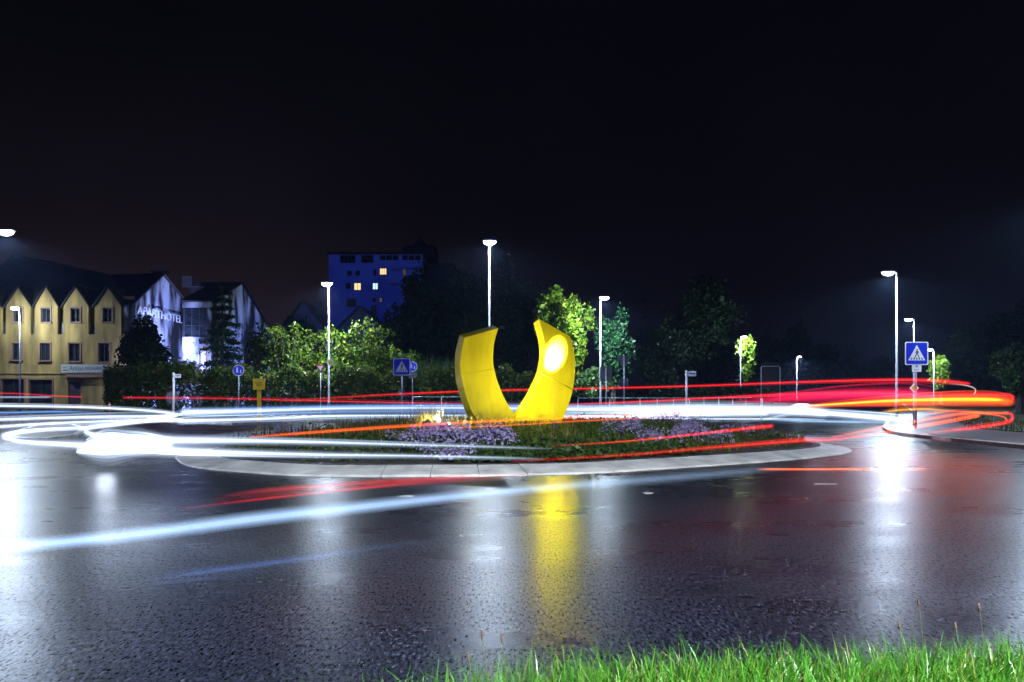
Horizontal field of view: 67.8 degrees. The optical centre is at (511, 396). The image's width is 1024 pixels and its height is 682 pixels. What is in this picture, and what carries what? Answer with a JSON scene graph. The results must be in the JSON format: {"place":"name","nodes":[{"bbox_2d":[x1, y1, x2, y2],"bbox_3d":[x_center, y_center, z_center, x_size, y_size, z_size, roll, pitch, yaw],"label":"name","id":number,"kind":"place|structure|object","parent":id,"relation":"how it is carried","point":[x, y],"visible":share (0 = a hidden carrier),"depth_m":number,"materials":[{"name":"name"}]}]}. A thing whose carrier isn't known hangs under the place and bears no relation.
{"place":"outdoors","nodes":[
{"label":"outdoors","id":0,"kind":"place"},
{"bbox_2d":[0,255,184,410],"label":"hotel","id":1,"kind":"structure","parent":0,"point":[76,322],"depth_m":60.03,"materials":[{"name":"yellow paint"}]},
{"bbox_2d":[0,378,25,403],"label":"window","id":2,"kind":"structure","parent":1,"relation":"in","point":[9,387],"depth_m":60.15,"materials":[{"name":"black glass"}]},
{"bbox_2d":[9,342,23,360],"bbox_3d":[-39.000,-3.534,59.995,1.056,1.501,0.350,0,0,0],"label":"window","id":3,"kind":"structure","parent":1,"relation":"in","point":[15,344],"depth_m":60.06,"materials":[{"name":"black glass"}]},
{"bbox_2d":[10,307,23,322],"bbox_3d":[-38.924,-6.408,59.995,1.006,1.299,0.350,0,0,0],"label":"window","id":4,"kind":"structure","parent":1,"relation":"in","point":[16,312],"depth_m":60.06,"materials":[{"name":"black glass"}]},
{"bbox_2d":[26,378,53,404],"bbox_3d":[-37.109,-0.383,59.995,2.115,2.056,0.350,0,0,0],"label":"window","id":5,"kind":"structure","parent":1,"relation":"in","point":[41,389],"depth_m":60.15,"materials":[{"name":"black glass"}]},
{"bbox_2d":[37,342,51,361],"bbox_3d":[-36.769,-3.509,59.995,1.082,1.551,0.350,0,0,0],"label":"window","id":6,"kind":"structure","parent":1,"relation":"in","point":[46,347],"depth_m":60.06,"materials":[{"name":"black glass"}]},
{"bbox_2d":[38,307,51,322],"bbox_3d":[-36.706,-6.408,59.995,1.006,1.299,0.350,0,0,0],"label":"window","id":7,"kind":"structure","parent":1,"relation":"in","point":[45,312],"depth_m":60.06,"materials":[{"name":"black glass"}]},
{"bbox_2d":[66,342,81,361],"bbox_3d":[-34.462,-3.484,59.995,1.157,1.602,0.350,0,0,0],"label":"window","id":8,"kind":"structure","parent":1,"relation":"in","point":[75,347],"depth_m":60.06,"materials":[{"name":"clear glass"}]},
{"bbox_2d":[68,307,81,322],"bbox_3d":[-34.387,-6.408,59.995,1.006,1.299,0.350,0,0,0],"label":"window","id":9,"kind":"structure","parent":1,"relation":"in","point":[74,312],"depth_m":60.06,"materials":[{"name":"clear glass"}]},
{"bbox_2d":[69,382,80,403],"bbox_3d":[-34.487,-0.277,60.120,1.008,1.765,0.120,0,0,0],"label":"door","id":10,"kind":"structure","parent":1,"relation":"in","point":[74,387],"depth_m":60.12,"materials":[{"name":"brown wood"}]},
{"bbox_2d":[95,342,110,362],"bbox_3d":[-32.143,-3.459,59.995,1.157,1.652,0.350,0,0,0],"label":"window","id":11,"kind":"structure","parent":1,"relation":"in","point":[103,348],"depth_m":60.06,"materials":[{"name":"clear glass"}]},
{"bbox_2d":[100,307,113,322],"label":"window","id":12,"kind":"structure","parent":1,"relation":"in","point":[106,312],"depth_m":60.06,"materials":[{"name":"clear glass"}]},
{"bbox_2d":[280,301,339,404],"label":"house","id":13,"kind":"structure","parent":0,"point":[316,315],"depth_m":100.00,"materials":[{"name":"tile"}]},
{"bbox_2d":[336,305,390,403],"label":"house","id":14,"kind":"structure","parent":0,"point":[360,312],"depth_m":112.00,"materials":[{"name":"tile"}]},
{"bbox_2d":[0,403,792,417],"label":"verge","id":15,"kind":"structure","parent":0,"point":[585,408],"depth_m":54.27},
{"bbox_2d":[9,306,20,411],"bbox_3d":[-37.147,-2.773,57.000,0.815,7.945,0.400,0,0,0],"label":"street lamp","id":16,"kind":"object","parent":15,"relation":"on","point":[17,308],"visible":0.98,"depth_m":56.95,"materials":[{"name":"metal"}]},
{"bbox_2d":[113,314,173,412],"bbox_3d":[-25.838,-2.247,52.834,3.770,7.003,3.482,0,0,0],"label":"tree","id":17,"kind":"object","parent":15,"relation":"on","point":[140,341],"visible":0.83,"depth_m":52.31,"materials":[{"name":"green plant"}]},
{"bbox_2d":[102,357,198,414],"bbox_3d":[-23.674,-0.620,49.495,8.009,3.715,2.326,0,0,31],"label":"hedge","id":18,"kind":"object","parent":15,"relation":"on","point":[139,382],"visible":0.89,"depth_m":48.57,"materials":[{"name":"green plant"}]},
{"bbox_2d":[193,278,256,411],"bbox_3d":[-20.715,-3.670,54.961,4.727,9.839,5.190,0,0,0],"label":"conifer","id":19,"kind":"object","parent":15,"relation":"on","point":[222,330],"visible":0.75,"depth_m":54.69,"materials":[{"name":"green plant"}]},
{"bbox_2d":[180,276,270,409],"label":"hotel annex","id":20,"kind":"object","parent":15,"relation":"on","point":[198,319],"visible":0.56,"depth_m":65.84,"materials":[{"name":"white paint"}]},
{"bbox_2d":[233,365,243,416],"bbox_3d":[-15.071,-0.245,41.982,0.620,2.989,0.100,0,0,0],"label":"footpath sign","id":21,"kind":"object","parent":15,"relation":"on","point":[238,370],"visible":0.97,"depth_m":41.94,"materials":[{"name":"metal"}]},
{"bbox_2d":[240,316,277,410],"bbox_3d":[-19.878,-2.570,60.072,2.884,7.646,2.400,0,0,0],"label":"tree","id":22,"kind":"object","parent":15,"relation":"on","point":[254,354],"visible":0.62,"depth_m":59.72,"materials":[{"name":"green plant"}]},
{"bbox_2d":[256,321,322,412],"bbox_3d":[-14.176,-1.746,48.799,3.421,6.021,3.192,0,0,33],"label":"tree","id":23,"kind":"object","parent":15,"relation":"on","point":[286,353],"visible":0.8,"depth_m":48.54,"materials":[{"name":"green plant"}]},
{"bbox_2d":[176,360,404,415],"bbox_3d":[-13.359,-0.501,46.411,13.779,3.437,2.988,0,0,0],"label":"hedge","id":24,"kind":"object","parent":15,"relation":"on","point":[274,379],"visible":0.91,"depth_m":45.59,"materials":[{"name":"green plant"}]},
{"bbox_2d":[280,316,324,400],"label":"tree","id":25,"kind":"object","parent":15,"relation":"on","point":[302,322],"visible":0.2,"depth_m":95.31,"materials":[{"name":"green plant"}]},
{"bbox_2d":[321,281,332,415],"bbox_3d":[-10.935,-2.795,45.000,0.720,7.990,0.400,0,0,0],"label":"street lamp","id":26,"kind":"object","parent":15,"relation":"on","point":[327,283],"visible":0.94,"depth_m":44.95,"materials":[{"name":"metal"}]},
{"bbox_2d":[303,315,395,413],"bbox_3d":[-10.520,-1.909,48.699,5.703,6.365,4.731,0,0,41],"label":"tree","id":27,"kind":"object","parent":15,"relation":"on","point":[352,356],"visible":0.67,"depth_m":47.66,"materials":[{"name":"green plant"}]},
{"bbox_2d":[354,321,405,408],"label":"tree","id":28,"kind":"object","parent":15,"relation":"on","point":[396,344],"visible":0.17,"depth_m":65.73,"materials":[{"name":"green plant"}]},
{"bbox_2d":[375,342,419,413],"bbox_3d":[-7.527,-1.126,49.121,3.249,4.782,2.949,0,0,-41],"label":"shrub","id":29,"kind":"object","parent":15,"relation":"on","point":[391,356],"visible":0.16,"depth_m":48.46,"materials":[{"name":"green plant"}]},
{"bbox_2d":[408,362,416,396],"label":"footpath sign","id":30,"kind":"object","parent":15,"relation":"on","point":[413,367],"visible":0.85,"depth_m":45.94,"materials":[{"name":"metal"}]},
{"bbox_2d":[399,261,435,406],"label":"tree","id":31,"kind":"object","parent":15,"relation":"on","point":[410,286],"visible":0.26,"depth_m":85.44,"materials":[{"name":"green plant"}]},
{"bbox_2d":[375,283,462,407],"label":"tree","id":32,"kind":"object","parent":15,"relation":"on","point":[425,333],"visible":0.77,"depth_m":76.55,"materials":[{"name":"green plant"}]},
{"bbox_2d":[412,396,462,416],"bbox_3d":[-3.818,0.627,43.236,3.653,1.246,0.078,0,0,-8],"label":"railing","id":33,"kind":"object","parent":15,"relation":"on","point":[435,405],"visible":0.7,"depth_m":43.16,"materials":[{"name":"metal"}]},
{"bbox_2d":[427,263,490,406],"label":"tree","id":34,"kind":"object","parent":15,"relation":"on","point":[465,295],"visible":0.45,"depth_m":82.89,"materials":[{"name":"green plant"}]},
{"bbox_2d":[403,362,534,414],"bbox_3d":[-2.341,-0.449,47.682,9.032,3.417,2.272,0,0,-8],"label":"hedge","id":35,"kind":"object","parent":15,"relation":"on","point":[518,378],"visible":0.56,"depth_m":46.84,"materials":[{"name":"green plant"}]},
{"bbox_2d":[405,353,459,395],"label":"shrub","id":36,"kind":"object","parent":35,"relation":"in","point":[422,370],"visible":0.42,"depth_m":47.06,"materials":[{"name":"green plant"}]},
{"bbox_2d":[452,296,536,397],"bbox_3d":[-1.434,-3.406,61.643,5.409,9.319,5.920,0,0,40],"label":"tree","id":37,"kind":"object","parent":15,"relation":"on","point":[505,336],"visible":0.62,"depth_m":61.15,"materials":[{"name":"green plant"}]},
{"bbox_2d":[475,251,550,406],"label":"tree","id":38,"kind":"object","parent":15,"relation":"on","point":[505,292],"visible":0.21,"depth_m":79.31,"materials":[{"name":"green plant"}]},
{"bbox_2d":[519,289,547,364],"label":"tree","id":39,"kind":"object","parent":15,"relation":"on","point":[528,313],"visible":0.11,"depth_m":65.98,"materials":[{"name":"green plant"}]},
{"bbox_2d":[531,285,597,411],"bbox_3d":[3.640,-3.538,55.886,4.798,9.595,4.318,0,0,32],"label":"tree","id":40,"kind":"object","parent":15,"relation":"on","point":[561,314],"visible":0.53,"depth_m":55.09,"materials":[{"name":"green plant"}]},
{"bbox_2d":[572,366,615,412],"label":"tree","id":41,"kind":"object","parent":15,"relation":"on","point":[586,382],"visible":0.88,"depth_m":53.60,"materials":[{"name":"green plant"}]},
{"bbox_2d":[599,295,609,412],"bbox_3d":[6.232,-2.800,51.500,0.720,8.000,0.400,0,0,0],"label":"street lamp","id":42,"kind":"object","parent":15,"relation":"on","point":[604,297],"visible":0.94,"depth_m":51.45,"materials":[{"name":"metal"}]},
{"bbox_2d":[600,367,611,416],"bbox_3d":[5.312,-0.217,43.014,0.660,2.935,0.103,0,0,0],"label":"direction sign","id":43,"kind":"object","parent":15,"relation":"on","point":[605,374],"visible":0.88,"depth_m":43.05,"materials":[{"name":"metal"}]},
{"bbox_2d":[592,302,636,411],"bbox_3d":[7.419,-2.795,55.308,3.187,8.101,2.576,0,0,-16],"label":"tree","id":44,"kind":"object","parent":15,"relation":"on","point":[613,342],"visible":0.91,"depth_m":55.01,"materials":[{"name":"green plant"}]},
{"bbox_2d":[616,355,630,415],"bbox_3d":[6.412,-0.566,43.616,0.900,3.632,0.118,0,0,0],"label":"yield sign","id":45,"kind":"object","parent":15,"relation":"on","point":[623,361],"visible":0.9,"depth_m":43.66,"materials":[{"name":"metal"}]},
{"bbox_2d":[636,284,651,403],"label":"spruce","id":46,"kind":"object","parent":15,"relation":"on","point":[643,315],"visible":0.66,"depth_m":109.91,"materials":[{"name":"green plant"}]},
{"bbox_2d":[633,324,687,404],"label":"tree","id":47,"kind":"object","parent":15,"relation":"on","point":[653,366],"visible":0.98,"depth_m":89.22,"materials":[{"name":"green plant"}]},
{"bbox_2d":[577,397,758,414],"bbox_3d":[11.693,0.662,51.066,19.782,1.176,1.185,0,0,-41],"label":"railing","id":48,"kind":"object","parent":15,"relation":"on","point":[673,405],"visible":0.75,"depth_m":50.73,"materials":[{"name":"metal"}]},
{"bbox_2d":[625,383,776,410],"bbox_3d":[17.067,0.134,66.657,17.868,2.412,3.231,0,0,-35],"label":"hedge","id":49,"kind":"object","parent":15,"relation":"on","point":[728,391],"visible":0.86,"depth_m":64.83,"materials":[{"name":"green plant"}]},
{"bbox_2d":[660,270,755,403],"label":"tree","id":50,"kind":"object","parent":15,"relation":"on","point":[707,331],"visible":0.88,"depth_m":93.06,"materials":[{"name":"green plant"}]},
{"bbox_2d":[733,333,757,406],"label":"tree","id":51,"kind":"object","parent":15,"relation":"on","point":[748,350],"visible":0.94,"depth_m":83.47,"materials":[{"name":"green plant"}]},
{"bbox_2d":[761,362,779,397],"bbox_3d":[20.370,-0.672,60.000,1.550,4.045,0.070,0,0,0],"label":"information board","id":52,"kind":"object","parent":15,"relation":"on","point":[769,375],"visible":0.83,"depth_m":59.98,"materials":[{"name":"metal"}]},
{"bbox_2d":[0,404,807,424],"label":"pavement","id":53,"kind":"structure","parent":0,"point":[793,408],"depth_m":41.07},
{"bbox_2d":[166,391,178,417],"bbox_3d":[-18.261,0.484,40.988,0.700,1.531,0.080,0,0,0],"label":"round sign","id":54,"kind":"object","parent":53,"relation":"on","point":[169,397],"visible":0.77,"depth_m":40.95,"materials":[{"name":"metal"}]},
{"bbox_2d":[173,373,180,417],"bbox_3d":[-17.581,0.003,39.973,0.480,2.494,0.108,0,0,8],"label":"street name sign","id":55,"kind":"object","parent":53,"relation":"on","point":[176,375],"visible":0.82,"depth_m":39.95,"materials":[{"name":"white metal"}]},
{"bbox_2d":[253,379,264,421],"bbox_3d":[-11.418,0.185,34.383,0.520,1.969,0.135,0,0,0],"label":"marker post","id":56,"kind":"object","parent":53,"relation":"on","point":[258,385],"visible":0.94,"depth_m":34.34,"materials":[{"name":"yellow plastic"}]},
{"bbox_2d":[393,358,409,418],"bbox_3d":[-5.550,-0.352,38.376,0.860,3.204,0.121,0,0,0],"label":"crossing sign","id":57,"kind":"object","parent":53,"relation":"on","point":[401,366],"visible":0.99,"depth_m":38.34,"materials":[{"name":"metal"}]},
{"bbox_2d":[483,239,496,326],"bbox_3d":[-1.131,-3.376,38.600,0.720,9.152,0.400,0,0,0],"label":"street lamp","id":58,"kind":"object","parent":53,"relation":"on","point":[488,242],"visible":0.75,"depth_m":38.55,"materials":[{"name":"metal"}]},
{"bbox_2d":[685,370,695,417],"bbox_3d":[9.383,-0.056,39.968,0.559,2.611,0.108,0,0,8],"label":"street name sign","id":59,"kind":"object","parent":53,"relation":"on","point":[691,373],"visible":0.82,"depth_m":39.95,"materials":[{"name":"white metal"}]},
{"bbox_2d":[0,403,1023,681],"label":"road","id":60,"kind":"structure","parent":0,"point":[132,551],"depth_m":5.80,"materials":[{"name":"grey asphalt"}]},
{"bbox_2d":[7,424,86,441],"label":"kerb","id":61,"kind":"structure","parent":60,"relation":"on","point":[77,433],"depth_m":21.85,"materials":[{"name":"concrete"}]},
{"bbox_2d":[15,424,81,437],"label":"traffic island","id":62,"kind":"structure","parent":60,"relation":"on","point":[40,431],"depth_m":24.93,"materials":[{"name":"white concrete"}]},
{"bbox_2d":[0,404,808,424],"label":"kerb","id":63,"kind":"structure","parent":60,"relation":"on","point":[323,421],"depth_m":37.39,"materials":[{"name":"concrete"}]},
{"bbox_2d":[175,443,851,476],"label":"kerb","id":64,"kind":"structure","parent":60,"relation":"on","point":[207,459],"depth_m":12.69,"materials":[{"name":"concrete"}]},
{"bbox_2d":[211,439,820,466],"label":"kerb","id":65,"kind":"structure","parent":60,"relation":"on","point":[216,451],"depth_m":13.24,"materials":[{"name":"grey concrete"}]},
{"bbox_2d":[219,427,812,464],"bbox_3d":[0.480,0.979,19.435,13.520,0.368,13.675,0,0,0],"label":"flower bed","id":66,"kind":"object","parent":65,"relation":"in","point":[413,459],"visible":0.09,"depth_m":13.90,"materials":[{"name":"green plant"}]},
{"bbox_2d":[271,422,314,438],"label":"aster clump","id":67,"kind":"object","parent":66,"relation":"on","point":[283,425],"visible":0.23,"depth_m":17.41,"materials":[{"name":"purple plant"}]},
{"bbox_2d":[225,409,473,449],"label":"perennials","id":68,"kind":"object","parent":66,"relation":"on","point":[332,434],"visible":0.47,"depth_m":16.65,"materials":[{"name":"purple plant"}]},
{"bbox_2d":[380,424,435,448],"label":"aster clump","id":69,"kind":"object","parent":66,"relation":"on","point":[409,438],"visible":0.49,"depth_m":14.33,"materials":[{"name":"purple plant"}]},
{"bbox_2d":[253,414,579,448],"bbox_3d":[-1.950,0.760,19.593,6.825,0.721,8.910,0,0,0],"label":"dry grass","id":70,"kind":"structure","parent":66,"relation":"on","point":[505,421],"depth_m":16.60,"materials":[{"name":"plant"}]},
{"bbox_2d":[406,402,446,426],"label":"grass tuft","id":71,"kind":"object","parent":66,"relation":"on","point":[431,417],"visible":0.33,"depth_m":16.98,"materials":[{"name":"yellow plant"}]},
{"bbox_2d":[408,420,463,435],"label":"aster clump","id":72,"kind":"object","parent":66,"relation":"on","point":[425,424],"visible":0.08,"depth_m":15.04,"materials":[{"name":"purple plant"}]},
{"bbox_2d":[416,418,481,453],"bbox_3d":[-1.111,0.714,13.962,1.290,0.670,1.128,0,0,0],"label":"aster clump","id":73,"kind":"object","parent":66,"relation":"on","point":[462,439],"visible":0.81,"depth_m":13.77,"materials":[{"name":"purple plant"}]},
{"bbox_2d":[423,445,479,461],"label":"aster clump","id":74,"kind":"object","parent":66,"relation":"on","point":[453,455],"visible":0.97,"depth_m":12.95,"materials":[{"name":"purple plant"}]},
{"bbox_2d":[459,423,520,445],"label":"aster clump","id":75,"kind":"object","parent":66,"relation":"on","point":[497,436],"visible":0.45,"depth_m":14.03,"materials":[{"name":"purple plant"}]},
{"bbox_2d":[455,319,574,427],"bbox_3d":[0.047,-0.368,19.698,3.108,3.125,1.405,0,0,0],"label":"sculpture","id":76,"kind":"object","parent":66,"relation":"on","point":[548,394],"visible":0.83,"depth_m":19.34,"materials":[{"name":"yellow paint"}]},
{"bbox_2d":[222,413,813,462],"bbox_3d":[0.444,0.763,19.481,13.668,0.782,13.744,0,0,0],"label":"ground cover","id":77,"kind":"object","parent":66,"relation":"on","point":[325,434],"visible":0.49,"depth_m":15.54,"materials":[{"name":"green plant"}]},
{"bbox_2d":[463,436,710,462],"bbox_3d":[1.498,0.935,13.789,4.674,0.423,2.375,0,0,0],"label":"ground cover","id":78,"kind":"object","parent":66,"relation":"on","point":[520,450],"visible":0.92,"depth_m":13.63,"materials":[{"name":"green plant"}]},
{"bbox_2d":[598,415,650,436],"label":"aster clump","id":79,"kind":"object","parent":66,"relation":"on","point":[629,425],"visible":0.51,"depth_m":16.94,"materials":[{"name":"purple plant"}]},
{"bbox_2d":[510,416,749,453],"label":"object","id":80,"kind":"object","parent":66,"relation":"on","point":[562,428],"depth_m":16.23,"materials":[{"name":"green plant"}]},
{"bbox_2d":[635,428,682,445],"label":"aster clump","id":81,"kind":"object","parent":66,"relation":"on","point":[652,434],"visible":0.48,"depth_m":15.51,"materials":[{"name":"purple plant"}]},
{"bbox_2d":[640,417,714,441],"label":"aster clump","id":82,"kind":"object","parent":66,"relation":"on","point":[705,432],"visible":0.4,"depth_m":16.39,"materials":[{"name":"purple plant"}]},
{"bbox_2d":[650,412,715,429],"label":"aster clump","id":83,"kind":"object","parent":66,"relation":"on","point":[671,420],"visible":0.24,"depth_m":19.98,"materials":[{"name":"purple plant"}]},
{"bbox_2d":[680,425,734,445],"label":"aster clump","id":84,"kind":"object","parent":66,"relation":"on","point":[721,434],"visible":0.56,"depth_m":16.20,"materials":[{"name":"purple plant"}]},
{"bbox_2d":[630,415,805,450],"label":"perennials","id":85,"kind":"object","parent":66,"relation":"on","point":[768,439],"visible":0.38,"depth_m":17.26,"materials":[{"name":"purple plant"}]},
{"bbox_2d":[714,421,768,436],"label":"aster clump","id":86,"kind":"object","parent":66,"relation":"on","point":[745,430],"visible":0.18,"depth_m":18.53,"materials":[{"name":"purple plant"}]},
{"bbox_2d":[883,404,1023,448],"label":"kerb","id":87,"kind":"structure","parent":60,"relation":"on","point":[899,433],"depth_m":22.30,"materials":[{"name":"concrete"}]},
{"bbox_2d":[0,0,1023,396],"label":"sky","id":88,"kind":"structure","parent":0,"point":[798,153],"materials":[{"name":"black"}]},
{"bbox_2d":[270,397,1023,402],"bbox_3d":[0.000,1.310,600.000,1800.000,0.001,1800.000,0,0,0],"label":"ground","id":89,"kind":"structure","parent":0,"point":[858,400],"depth_m":241.02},
{"bbox_2d":[327,237,458,402],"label":"apartment tower","id":90,"kind":"structure","parent":89,"relation":"on","point":[366,280],"depth_m":150.00,"materials":[{"name":"blue paint"}]},
{"bbox_2d":[340,255,354,262],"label":"window","id":91,"kind":"structure","parent":90,"relation":"in","point":[343,258],"depth_m":149.97,"materials":[{"name":"black glass"}]},
{"bbox_2d":[751,325,797,402],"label":"tree","id":92,"kind":"object","parent":89,"relation":"on","point":[771,352],"visible":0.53,"depth_m":149.13,"materials":[{"name":"green plant"}]},
{"bbox_2d":[778,317,816,401],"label":"tree","id":93,"kind":"object","parent":89,"relation":"on","point":[794,342],"visible":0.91,"depth_m":164.07,"materials":[{"name":"green plant"}]},
{"bbox_2d":[802,336,842,401],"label":"tree","id":94,"kind":"object","parent":89,"relation":"on","point":[826,373],"visible":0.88,"depth_m":173.47,"materials":[{"name":"green plant"}]},
{"bbox_2d":[835,342,873,401],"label":"tree","id":95,"kind":"object","parent":89,"relation":"on","point":[854,380],"visible":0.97,"depth_m":183.74,"materials":[{"name":"green plant"}]},
{"bbox_2d":[862,355,893,401],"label":"tree","id":96,"kind":"object","parent":89,"relation":"on","point":[879,384],"visible":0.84,"depth_m":188.99,"materials":[{"name":"green plant"}]},
{"bbox_2d":[886,359,919,401],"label":"tree","id":97,"kind":"object","parent":89,"relation":"on","point":[905,379],"visible":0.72,"depth_m":168.84,"materials":[{"name":"green plant"}]},
{"bbox_2d":[284,623,1023,681],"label":"grass","id":98,"kind":"structure","parent":0,"point":[772,671],"depth_m":2.88,"materials":[{"name":"green plant"}]},
{"bbox_2d":[882,404,1023,448],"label":"pavement","id":99,"kind":"structure","parent":0,"point":[935,420],"depth_m":27.25,"materials":[{"name":"grey concrete paving"}]},
{"bbox_2d":[880,270,898,417],"bbox_3d":[20.445,-2.808,41.200,0.915,8.017,0.400,0,0,0],"label":"street lamp","id":100,"kind":"object","parent":99,"relation":"on","point":[887,272],"visible":0.99,"depth_m":41.15,"materials":[{"name":"metal"}]},
{"bbox_2d":[905,342,927,427],"bbox_3d":[14.635,-0.362,27.583,0.840,3.224,0.106,0,0,0],"label":"crossing sign","id":101,"kind":"object","parent":99,"relation":"on","point":[916,355],"visible":0.98,"depth_m":27.54,"materials":[{"name":"metal"}]},
{"bbox_2d":[900,403,1023,431],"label":"verge","id":102,"kind":"structure","parent":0,"point":[1006,410],"depth_m":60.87,"materials":[{"name":"green plant"}]},
{"bbox_2d":[926,353,950,404],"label":"tree","id":103,"kind":"object","parent":102,"relation":"on","point":[942,372],"visible":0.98,"depth_m":103.64,"materials":[{"name":"green plant"}]},
{"bbox_2d":[931,321,983,403],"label":"tree","id":104,"kind":"object","parent":102,"relation":"on","point":[960,369],"visible":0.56,"depth_m":119.05,"materials":[{"name":"green plant"}]},
{"bbox_2d":[964,307,1017,404],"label":"tree","id":105,"kind":"object","parent":102,"relation":"on","point":[991,335],"visible":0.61,"depth_m":93.96,"materials":[{"name":"green plant"}]},
{"bbox_2d":[988,339,1023,413],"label":"tree","id":106,"kind":"object","parent":102,"relation":"on","point":[1010,374],"visible":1,"depth_m":47.85,"materials":[{"name":"green plant"}]},
{"bbox_2d":[1004,295,1023,346],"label":"tree","id":107,"kind":"object","parent":102,"relation":"on","point":[1017,335],"visible":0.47,"depth_m":85.47,"materials":[{"name":"green plant"}]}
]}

